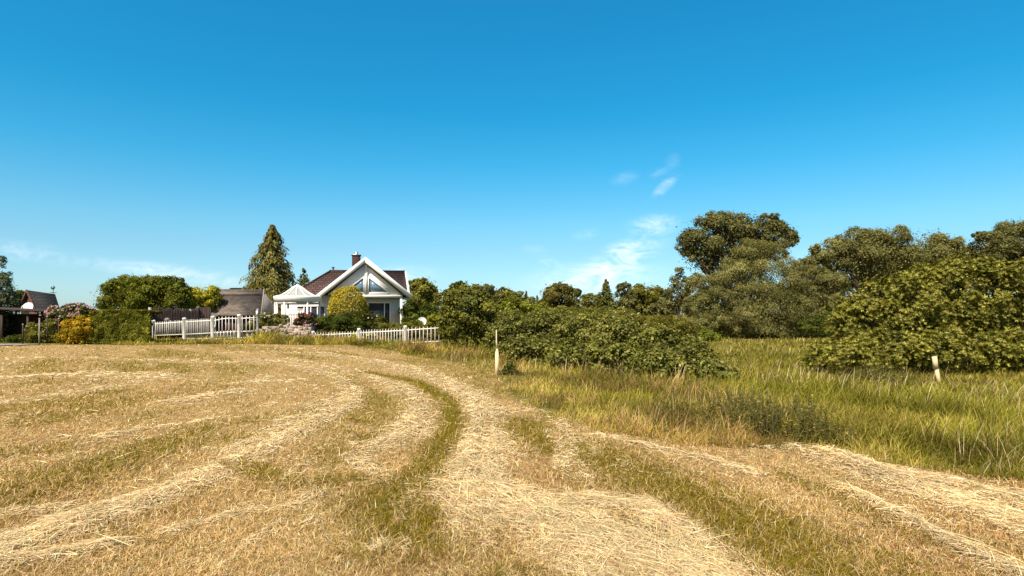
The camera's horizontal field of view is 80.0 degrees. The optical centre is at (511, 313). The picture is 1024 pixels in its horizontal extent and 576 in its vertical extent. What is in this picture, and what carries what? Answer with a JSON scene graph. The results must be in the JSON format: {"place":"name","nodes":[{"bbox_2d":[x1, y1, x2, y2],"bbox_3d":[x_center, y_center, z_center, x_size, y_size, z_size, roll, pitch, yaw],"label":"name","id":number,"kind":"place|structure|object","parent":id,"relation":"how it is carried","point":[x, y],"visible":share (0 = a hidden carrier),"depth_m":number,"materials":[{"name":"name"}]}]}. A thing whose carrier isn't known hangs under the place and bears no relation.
{"place":"outdoors","nodes":[
{"label":"outdoors","id":0,"kind":"place"},
{"bbox_2d":[0,314,1023,575],"bbox_3d":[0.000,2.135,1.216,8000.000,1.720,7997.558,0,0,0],"label":"ground","id":1,"kind":"structure","parent":0,"point":[282,364],"depth_m":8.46,"materials":[{"name":"beige plant"}]},
{"bbox_2d":[0,334,21,342],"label":"garden shrub","id":2,"kind":"object","parent":1,"relation":"on","point":[11,339],"visible":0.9,"depth_m":27.84,"materials":[{"name":"green plant"}]},
{"bbox_2d":[0,255,24,335],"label":"pine tree","id":3,"kind":"object","parent":1,"relation":"on","point":[5,279],"visible":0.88,"depth_m":33.94,"materials":[{"name":"green plant"}]},
{"bbox_2d":[2,286,24,313],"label":"garden tree","id":4,"kind":"object","parent":1,"relation":"on","point":[20,293],"visible":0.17,"depth_m":41.75,"materials":[{"name":"green plant"}]},
{"bbox_2d":[22,324,23,343],"bbox_3d":[-21.813,0.936,27.199,0.070,0.998,0.066,0,0,-22],"label":"fence stake","id":5,"kind":"object","parent":1,"relation":"on","point":[22,333],"visible":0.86,"depth_m":27.18,"materials":[{"name":"grey wood"}]},
{"bbox_2d":[20,302,32,313],"bbox_3d":[-26.656,0.338,33.502,0.544,1.955,0.555,0,0,-40],"label":"satellite dish","id":6,"kind":"object","parent":1,"relation":"on","point":[28,305],"visible":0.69,"depth_m":33.60,"materials":[{"name":"white paint"}]},
{"bbox_2d":[0,307,59,337],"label":"wooden shelter","id":7,"kind":"object","parent":1,"relation":"on","point":[24,319],"visible":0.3,"depth_m":34.30,"materials":[{"name":"brown wood"}]},
{"bbox_2d":[19,286,59,313],"bbox_3d":[-29.887,-0.145,38.703,4.538,3.351,1.511,0,0,40],"label":"dark hut","id":8,"kind":"object","parent":1,"relation":"on","point":[36,299],"visible":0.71,"depth_m":38.04,"materials":[{"name":"wood"}]},
{"bbox_2d":[38,318,40,344],"bbox_3d":[-20.457,0.808,26.401,0.070,1.263,0.066,0,0,23],"label":"fence stake","id":9,"kind":"object","parent":1,"relation":"on","point":[39,332],"visible":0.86,"depth_m":26.38,"materials":[{"name":"grey wood"}]},
{"bbox_2d":[17,319,64,342],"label":"garden shrub","id":10,"kind":"object","parent":1,"relation":"on","point":[32,335],"visible":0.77,"depth_m":27.74,"materials":[{"name":"green plant"}]},
{"bbox_2d":[46,316,47,343],"bbox_3d":[-20.950,0.759,27.499,0.070,1.354,0.066,0,0,-22],"label":"fence stake","id":11,"kind":"object","parent":1,"relation":"on","point":[47,331],"visible":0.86,"depth_m":27.48,"materials":[{"name":"grey wood"}]},
{"bbox_2d":[39,302,95,331],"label":"flower bush","id":12,"kind":"object","parent":1,"relation":"on","point":[68,311],"visible":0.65,"depth_m":30.63,"materials":[{"name":"pink plant"}]},
{"bbox_2d":[54,314,94,343],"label":"yellow bush","id":13,"kind":"object","parent":1,"relation":"on","point":[78,329],"visible":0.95,"depth_m":26.74,"materials":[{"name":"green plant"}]},
{"bbox_2d":[90,273,157,309],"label":"evergreen bush","id":14,"kind":"object","parent":1,"relation":"on","point":[114,290],"visible":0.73,"depth_m":35.44,"materials":[{"name":"green plant"}]},
{"bbox_2d":[89,309,163,343],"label":"clipped hedge","id":15,"kind":"object","parent":1,"relation":"on","point":[118,325],"visible":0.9,"depth_m":26.91,"materials":[{"name":"green plant"}]},
{"bbox_2d":[117,274,173,309],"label":"evergreen bush","id":16,"kind":"object","parent":1,"relation":"on","point":[147,284],"visible":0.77,"depth_m":35.35,"materials":[{"name":"green plant"}]},
{"bbox_2d":[164,318,171,335],"bbox_3d":[-17.811,0.800,31.625,0.396,1.200,0.274,0,0,-25],"label":"garden ornament","id":17,"kind":"object","parent":1,"relation":"on","point":[167,319],"visible":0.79,"depth_m":31.58,"materials":[{"name":"concrete"}]},
{"bbox_2d":[156,324,181,338],"bbox_3d":[-18.121,0.949,32.329,1.929,0.853,1.069,0,0,0],"label":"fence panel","id":18,"kind":"object","parent":1,"relation":"on","point":[178,327],"visible":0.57,"depth_m":32.13,"materials":[{"name":"white paint"}]},
{"bbox_2d":[149,275,196,309],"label":"evergreen bush","id":19,"kind":"object","parent":1,"relation":"on","point":[177,295],"visible":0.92,"depth_m":35.69,"materials":[{"name":"green plant"}]},
{"bbox_2d":[148,306,210,337],"bbox_3d":[-18.339,0.573,33.733,0.316,2.054,3.644,0,0,28],"label":"plank fence","id":20,"kind":"object","parent":1,"relation":"on","point":[196,314],"visible":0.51,"depth_m":33.90,"materials":[{"name":"brown wood"}]},
{"bbox_2d":[179,321,209,337],"bbox_3d":[-16.094,0.880,31.180,1.777,0.992,1.086,0,0,0],"label":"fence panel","id":21,"kind":"object","parent":1,"relation":"on","point":[203,327],"visible":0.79,"depth_m":31.04,"materials":[{"name":"white paint"}]},
{"bbox_2d":[152,314,255,339],"bbox_3d":[-15.604,0.711,30.102,7.180,1.397,0.799,0,0,24],"label":"picket fence","id":22,"kind":"object","parent":1,"relation":"on","point":[184,334],"visible":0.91,"depth_m":30.32,"materials":[{"name":"white paint"}]},
{"bbox_2d":[214,316,236,339],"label":"garden gate","id":23,"kind":"structure","parent":22,"relation":"attached to","point":[220,332],"depth_m":29.03,"materials":[{"name":"white paint"}]},
{"bbox_2d":[188,284,222,311],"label":"golden bush","id":24,"kind":"object","parent":1,"relation":"on","point":[210,295],"visible":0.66,"depth_m":37.66,"materials":[{"name":"yellow plant"}]},
{"bbox_2d":[210,289,280,334],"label":"garden shed","id":25,"kind":"structure","parent":1,"relation":"on","point":[244,303],"depth_m":38.15,"materials":[{"name":"grey wood"}]},
{"bbox_2d":[219,318,231,334],"bbox_3d":[-17.771,0.870,37.778,0.800,1.260,0.035,0,0,0],"label":"door","id":26,"kind":"structure","parent":25,"relation":"in","point":[228,321],"depth_m":37.76,"materials":[{"name":"white wood"}]},
{"bbox_2d":[235,323,255,338],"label":"rose bush","id":27,"kind":"object","parent":1,"relation":"on","point":[243,326],"visible":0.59,"depth_m":29.30,"materials":[{"name":"green plant"}]},
{"bbox_2d":[246,331,254,339],"bbox_3d":[-12.257,1.077,28.600,0.370,0.553,0.240,0,0,0],"label":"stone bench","id":28,"kind":"object","parent":1,"relation":"on","point":[247,332],"visible":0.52,"depth_m":28.51,"materials":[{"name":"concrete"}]},
{"bbox_2d":[256,308,258,332],"bbox_3d":[-12.051,0.570,28.895,0.170,1.665,0.180,0,0,0],"label":"carved post","id":29,"kind":"object","parent":1,"relation":"on","point":[257,318],"visible":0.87,"depth_m":28.85,"materials":[{"name":"white wood"}]},
{"bbox_2d":[247,311,289,328],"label":"rose bush","id":30,"kind":"object","parent":1,"relation":"on","point":[265,319],"visible":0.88,"depth_m":31.81,"materials":[{"name":"green plant"}]},
{"bbox_2d":[250,328,286,338],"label":"trailing plant","id":31,"kind":"object","parent":1,"relation":"on","point":[266,333],"visible":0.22,"depth_m":28.64,"materials":[{"name":"green plant"}]},
{"bbox_2d":[239,224,300,313],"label":"weeping spruce","id":32,"kind":"object","parent":1,"relation":"on","point":[274,272],"visible":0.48,"depth_m":49.26,"materials":[{"name":"green plant"}]},
{"bbox_2d":[259,324,316,337],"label":"stone wall","id":33,"kind":"structure","parent":1,"relation":"on","point":[304,328],"depth_m":30.11,"materials":[{"name":"beige stone"}]},
{"bbox_2d":[287,309,303,325],"bbox_3d":[-12.778,0.599,36.032,0.974,1.802,0.065,0,0,0],"label":"lattice panel","id":34,"kind":"object","parent":1,"relation":"on","point":[292,316],"visible":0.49,"depth_m":36.01,"materials":[{"name":"white paint"}]},
{"bbox_2d":[273,284,321,326],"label":"garden pavilion","id":35,"kind":"structure","parent":1,"relation":"on","point":[297,294],"depth_m":38.43,"materials":[{"name":"white paint"}]},
{"bbox_2d":[296,268,309,285],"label":"young fir","id":36,"kind":"object","parent":1,"relation":"on","point":[305,279],"visible":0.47,"depth_m":55.88,"materials":[{"name":"green plant"}]},
{"bbox_2d":[292,312,316,325],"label":"flower bush","id":37,"kind":"object","parent":1,"relation":"on","point":[303,319],"visible":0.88,"depth_m":32.79,"materials":[{"name":"pink plant"}]},
{"bbox_2d":[315,328,348,337],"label":"ivy shrub","id":38,"kind":"object","parent":1,"relation":"on","point":[321,331],"visible":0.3,"depth_m":30.78,"materials":[{"name":"green plant"}]},
{"bbox_2d":[315,310,372,334],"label":"garden shrub","id":39,"kind":"object","parent":1,"relation":"on","point":[343,323],"visible":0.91,"depth_m":33.60,"materials":[{"name":"green plant"}]},
{"bbox_2d":[281,252,411,333],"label":"white house","id":40,"kind":"structure","parent":1,"relation":"on","point":[385,293],"depth_m":41.70,"materials":[{"name":"paint"}]},
{"bbox_2d":[296,306,324,319],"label":"patio window","id":41,"kind":"structure","parent":40,"relation":"in","point":[313,310],"depth_m":41.44,"materials":[{"name":"white paint"}]},
{"bbox_2d":[349,276,364,293],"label":"gable window","id":42,"kind":"structure","parent":40,"relation":"in","point":[360,283],"depth_m":41.24,"materials":[{"name":"white paint"}]},
{"bbox_2d":[368,277,389,293],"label":"gable window","id":43,"kind":"structure","parent":40,"relation":"in","point":[373,287],"depth_m":41.46,"materials":[{"name":"glass"}]},
{"bbox_2d":[367,302,390,322],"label":"patio window","id":44,"kind":"structure","parent":40,"relation":"in","point":[384,308],"depth_m":42.51,"materials":[{"name":"clear glass"}]},
{"bbox_2d":[327,285,368,332],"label":"golden bush","id":45,"kind":"object","parent":1,"relation":"on","point":[337,296],"visible":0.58,"depth_m":35.34,"materials":[{"name":"yellow plant"}]},
{"bbox_2d":[345,333,375,340],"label":"hydrangea bush","id":46,"kind":"object","parent":1,"relation":"on","point":[368,335],"visible":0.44,"depth_m":28.27,"materials":[{"name":"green plant"}]},
{"bbox_2d":[359,311,387,331],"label":"garden shrub","id":47,"kind":"object","parent":1,"relation":"on","point":[375,320],"visible":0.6,"depth_m":35.74,"materials":[{"name":"green plant"}]},
{"bbox_2d":[312,325,440,343],"bbox_3d":[-6.459,1.093,27.813,7.325,1.166,0.440,0,0,26],"label":"picket fence","id":48,"kind":"object","parent":1,"relation":"on","point":[359,332],"visible":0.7,"depth_m":27.24,"materials":[{"name":"white paint"}]},
{"bbox_2d":[377,322,403,333],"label":"garden shrub","id":49,"kind":"object","parent":1,"relation":"on","point":[393,326],"visible":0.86,"depth_m":34.76,"materials":[{"name":"green plant"}]},
{"bbox_2d":[375,325,443,340],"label":"ivy shrub","id":50,"kind":"object","parent":1,"relation":"on","point":[414,334],"visible":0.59,"depth_m":29.77,"materials":[{"name":"green plant"}]},
{"bbox_2d":[401,319,427,328],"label":"garden shrub","id":51,"kind":"object","parent":1,"relation":"on","point":[418,323],"visible":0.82,"depth_m":35.81,"materials":[{"name":"green plant"}]},
{"bbox_2d":[398,298,438,322],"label":"garden shrub","id":52,"kind":"object","parent":1,"relation":"on","point":[409,312],"visible":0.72,"depth_m":41.66,"materials":[{"name":"green plant"}]},
{"bbox_2d":[418,317,425,328],"bbox_3d":[-5.472,0.868,37.001,0.398,1.353,0.399,0,0,39],"label":"satellite dish","id":53,"kind":"object","parent":1,"relation":"on","point":[422,319],"visible":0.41,"depth_m":37.09,"materials":[{"name":"white paint"}]},
{"bbox_2d":[402,277,442,316],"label":"garden tree","id":54,"kind":"object","parent":1,"relation":"on","point":[424,291],"visible":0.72,"depth_m":51.34,"materials":[{"name":"green plant"}]},
{"bbox_2d":[424,314,438,329],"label":"garden shrub","id":55,"kind":"object","parent":1,"relation":"on","point":[432,319],"visible":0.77,"depth_m":37.73,"materials":[{"name":"green plant"}]},
{"bbox_2d":[440,280,464,334],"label":"broadleaf tree","id":56,"kind":"object","parent":1,"relation":"on","point":[458,283],"visible":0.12,"depth_m":59.50,"materials":[{"name":"green plant"}]},
{"bbox_2d":[436,281,500,351],"bbox_3d":[-1.782,0.088,25.484,2.794,3.017,2.397,0,0,0],"label":"hedge bush","id":57,"kind":"object","parent":1,"relation":"on","point":[475,321],"visible":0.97,"depth_m":25.06,"materials":[{"name":"green plant"}]},
{"bbox_2d":[474,283,502,304],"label":"broadleaf tree","id":58,"kind":"object","parent":1,"relation":"on","point":[491,287],"visible":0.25,"depth_m":63.57,"materials":[{"name":"green plant"}]},
{"bbox_2d":[495,330,498,374],"bbox_3d":[-0.386,1.034,15.600,0.090,1.254,0.090,0,0,0],"label":"wooden stake","id":59,"kind":"object","parent":1,"relation":"on","point":[497,362],"visible":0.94,"depth_m":15.55,"materials":[{"name":"white wood"}]},
{"bbox_2d":[499,359,521,374],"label":"young shrub","id":60,"kind":"object","parent":1,"relation":"on","point":[511,366],"visible":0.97,"depth_m":15.57,"materials":[{"name":"green plant"}]},
{"bbox_2d":[0,344,1023,575],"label":"cut hay","id":61,"kind":"object","parent":1,"relation":"on","point":[585,542],"visible":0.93,"depth_m":4.99},
{"bbox_2d":[496,286,535,335],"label":"broadleaf tree","id":62,"kind":"object","parent":1,"relation":"on","point":[505,292],"visible":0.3,"depth_m":71.45,"materials":[{"name":"green plant"}]},
{"bbox_2d":[495,295,547,336],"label":"rounded shrub","id":63,"kind":"object","parent":1,"relation":"on","point":[519,303],"visible":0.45,"depth_m":32.60,"materials":[{"name":"green plant"}]},
{"bbox_2d":[536,280,583,337],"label":"chestnut tree","id":64,"kind":"object","parent":1,"relation":"on","point":[556,294],"visible":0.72,"depth_m":68.95,"materials":[{"name":"green plant"}]},
{"bbox_2d":[532,301,588,326],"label":"rounded shrub","id":65,"kind":"object","parent":1,"relation":"on","point":[546,304],"visible":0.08,"depth_m":43.40,"materials":[{"name":"green plant"}]},
{"bbox_2d":[105,326,1023,482],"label":"tall grass","id":66,"kind":"structure","parent":1,"relation":"on","point":[861,407],"depth_m":10.88,"materials":[{"name":"green plant"}]},
{"bbox_2d":[578,293,600,332],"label":"broadleaf tree","id":67,"kind":"object","parent":1,"relation":"on","point":[587,300],"visible":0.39,"depth_m":83.42,"materials":[{"name":"green plant"}]},
{"bbox_2d":[594,279,617,310],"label":"spruce tree","id":68,"kind":"object","parent":1,"relation":"on","point":[606,299],"visible":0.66,"depth_m":73.50,"materials":[{"name":"green plant"}]},
{"bbox_2d":[580,305,644,337],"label":"rounded shrub","id":69,"kind":"object","parent":1,"relation":"on","point":[621,310],"visible":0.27,"depth_m":45.30,"materials":[{"name":"green plant"}]},
{"bbox_2d":[482,303,744,385],"bbox_3d":[3.161,0.746,20.611,8.369,2.255,12.720,0,0,0],"label":"bramble thicket","id":70,"kind":"object","parent":1,"relation":"on","point":[631,342],"visible":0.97,"depth_m":18.59,"materials":[{"name":"green plant"}]},
{"bbox_2d":[614,281,640,312],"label":"broadleaf tree","id":71,"kind":"object","parent":1,"relation":"on","point":[626,300],"visible":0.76,"depth_m":91.26,"materials":[{"name":"green plant"}]},
{"bbox_2d":[630,282,666,315],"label":"broadleaf tree","id":72,"kind":"object","parent":1,"relation":"on","point":[648,296],"visible":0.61,"depth_m":94.77,"materials":[{"name":"green plant"}]},
{"bbox_2d":[643,293,676,316],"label":"broadleaf tree","id":73,"kind":"object","parent":1,"relation":"on","point":[658,308],"visible":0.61,"depth_m":93.31,"materials":[{"name":"green plant"}]},
{"bbox_2d":[635,312,701,341],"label":"rounded shrub","id":74,"kind":"object","parent":1,"relation":"on","point":[680,323],"visible":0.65,"depth_m":41.35,"materials":[{"name":"green plant"}]},
{"bbox_2d":[661,266,698,317],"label":"slender tree","id":75,"kind":"object","parent":1,"relation":"on","point":[678,299],"visible":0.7,"depth_m":83.76,"materials":[{"name":"green plant"}]},
{"bbox_2d":[652,390,709,423],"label":"weed clump","id":76,"kind":"object","parent":1,"relation":"on","point":[679,406],"visible":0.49,"depth_m":9.11,"materials":[{"name":"green plant"}]},
{"bbox_2d":[659,324,725,341],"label":"rounded shrub","id":77,"kind":"object","parent":1,"relation":"on","point":[711,335],"visible":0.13,"depth_m":64.68,"materials":[{"name":"green plant"}]},
{"bbox_2d":[680,269,740,338],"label":"willow tree","id":78,"kind":"object","parent":1,"relation":"on","point":[714,310],"visible":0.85,"depth_m":72.92,"materials":[{"name":"green plant"}]},
{"bbox_2d":[683,390,769,430],"bbox_3d":[2.882,1.375,8.605,1.035,0.537,1.347,0,0,0],"label":"weed clump","id":79,"kind":"object","parent":1,"relation":"on","point":[722,409],"visible":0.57,"depth_m":8.54,"materials":[{"name":"green plant"}]},
{"bbox_2d":[674,209,802,321],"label":"tree","id":80,"kind":"object","parent":1,"relation":"on","point":[713,250],"visible":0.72,"depth_m":90.63,"materials":[{"name":"green plant"}]},
{"bbox_2d":[711,382,791,423],"bbox_3d":[3.715,1.369,9.289,1.300,0.602,2.069,0,0,0],"label":"weed clump","id":81,"kind":"object","parent":1,"relation":"on","point":[752,400],"visible":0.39,"depth_m":9.38,"materials":[{"name":"green plant"}]},
{"bbox_2d":[712,237,818,338],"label":"willow tree","id":82,"kind":"object","parent":1,"relation":"on","point":[759,299],"visible":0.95,"depth_m":74.48,"materials":[{"name":"green plant"}]},
{"bbox_2d":[729,388,812,444],"bbox_3d":[3.357,1.336,7.984,0.822,0.627,1.428,0,0,-28],"label":"weed clump","id":83,"kind":"object","parent":1,"relation":"on","point":[757,419],"visible":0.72,"depth_m":7.91,"materials":[{"name":"green plant"}]},
{"bbox_2d":[757,388,834,430],"bbox_3d":[4.106,1.371,8.822,1.007,0.611,1.446,0,0,41],"label":"weed clump","id":84,"kind":"object","parent":1,"relation":"on","point":[795,400],"visible":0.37,"depth_m":8.79,"materials":[{"name":"green plant"}]},
{"bbox_2d":[771,399,860,447],"bbox_3d":[3.854,1.380,7.804,0.840,0.549,1.233,0,0,0],"label":"weed clump","id":85,"kind":"object","parent":1,"relation":"on","point":[814,424],"visible":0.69,"depth_m":7.71,"materials":[{"name":"green plant"}]},
{"bbox_2d":[796,311,842,341],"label":"rounded shrub","id":86,"kind":"object","parent":1,"relation":"on","point":[816,325],"visible":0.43,"depth_m":59.78,"materials":[{"name":"green plant"}]},
{"bbox_2d":[786,257,855,336],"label":"willow tree","id":87,"kind":"object","parent":1,"relation":"on","point":[827,282],"visible":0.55,"depth_m":78.07,"materials":[{"name":"green plant"}]},
{"bbox_2d":[802,268,931,319],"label":"broadleaf tree","id":88,"kind":"object","parent":1,"relation":"on","point":[853,287],"visible":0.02,"depth_m":103.95,"materials":[{"name":"green plant"}]},
{"bbox_2d":[805,224,929,300],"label":"broadleaf tree","id":89,"kind":"object","parent":1,"relation":"on","point":[865,251],"visible":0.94,"depth_m":96.14,"materials":[{"name":"green plant"}]},
{"bbox_2d":[826,361,939,387],"bbox_3d":[12.413,2.107,20.311,3.224,0.952,3.783,0,0,-22],"label":"weed clump","id":90,"kind":"object","parent":1,"relation":"on","point":[865,373],"visible":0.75,"depth_m":20.16,"materials":[{"name":"green plant"}]},
{"bbox_2d":[797,249,1023,371],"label":"laurel bush","id":91,"kind":"object","parent":1,"relation":"on","point":[957,322],"visible":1,"depth_m":31.44,"materials":[{"name":"green plant"}]},
{"bbox_2d":[877,228,984,297],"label":"broadleaf tree","id":92,"kind":"object","parent":1,"relation":"on","point":[938,245],"visible":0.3,"depth_m":102.00,"materials":[{"name":"green plant"}]},
{"bbox_2d":[932,356,939,380],"bbox_3d":[17.061,2.321,24.500,0.367,1.237,0.200,0,0,0],"label":"wooden stake","id":93,"kind":"object","parent":1,"relation":"on","point":[935,365],"visible":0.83,"depth_m":24.44,"materials":[{"name":"white wood"}]},
{"bbox_2d":[960,218,1023,324],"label":"broadleaf tree","id":94,"kind":"object","parent":1,"relation":"on","point":[1003,239],"visible":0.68,"depth_m":98.08,"materials":[{"name":"green plant"}]},
{"bbox_2d":[0,0,1023,313],"label":"sky","id":95,"kind":"structure","parent":0,"point":[529,146],"materials":[{"name":"blue"}]}
]}

